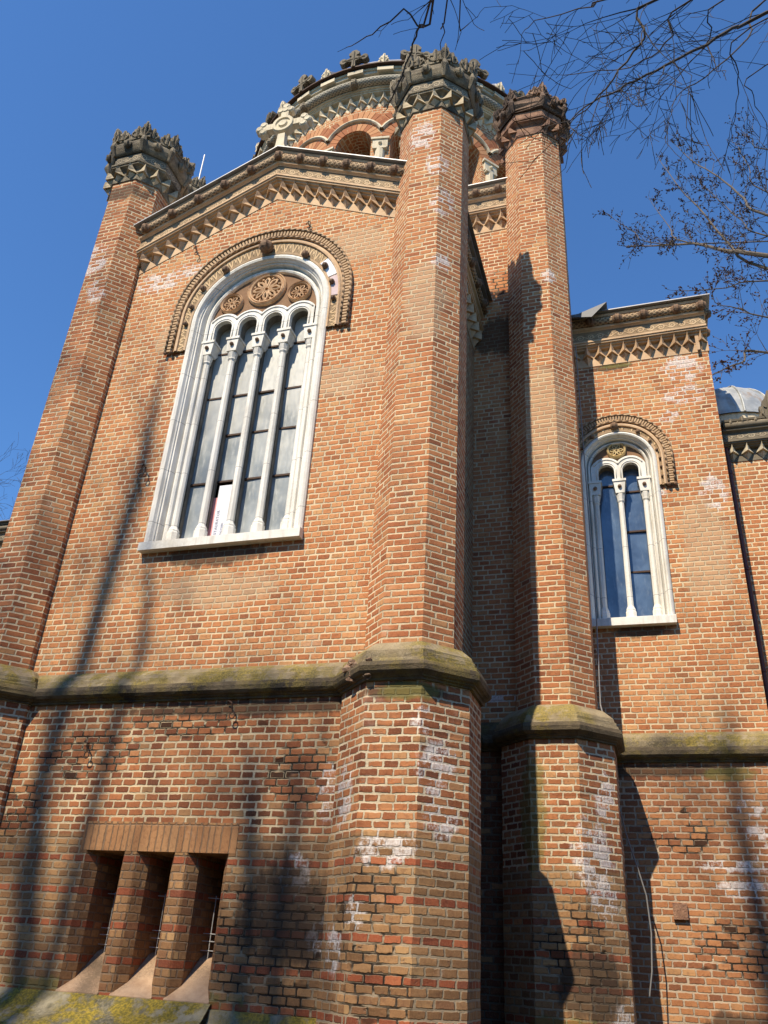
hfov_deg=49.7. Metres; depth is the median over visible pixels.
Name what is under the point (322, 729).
brick church
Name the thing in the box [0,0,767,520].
sky
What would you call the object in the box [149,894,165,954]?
window bars
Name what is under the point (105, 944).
window bars
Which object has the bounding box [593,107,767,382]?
budding tree
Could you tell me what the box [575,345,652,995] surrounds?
loose cable
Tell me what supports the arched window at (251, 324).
in the brick church
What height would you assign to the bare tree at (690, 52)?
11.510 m
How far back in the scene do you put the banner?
11.28 m
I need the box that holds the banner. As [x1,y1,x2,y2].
[207,485,231,535]
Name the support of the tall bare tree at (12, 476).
on the ground
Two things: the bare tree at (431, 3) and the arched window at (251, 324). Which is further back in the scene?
the arched window at (251, 324)
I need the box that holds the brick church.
[0,43,767,1023]
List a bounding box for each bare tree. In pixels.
[0,438,29,519]
[338,0,483,112]
[477,0,767,216]
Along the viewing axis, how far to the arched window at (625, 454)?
13.07 m
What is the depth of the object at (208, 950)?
8.72 m
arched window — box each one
[137,228,352,553]
[579,414,677,628]

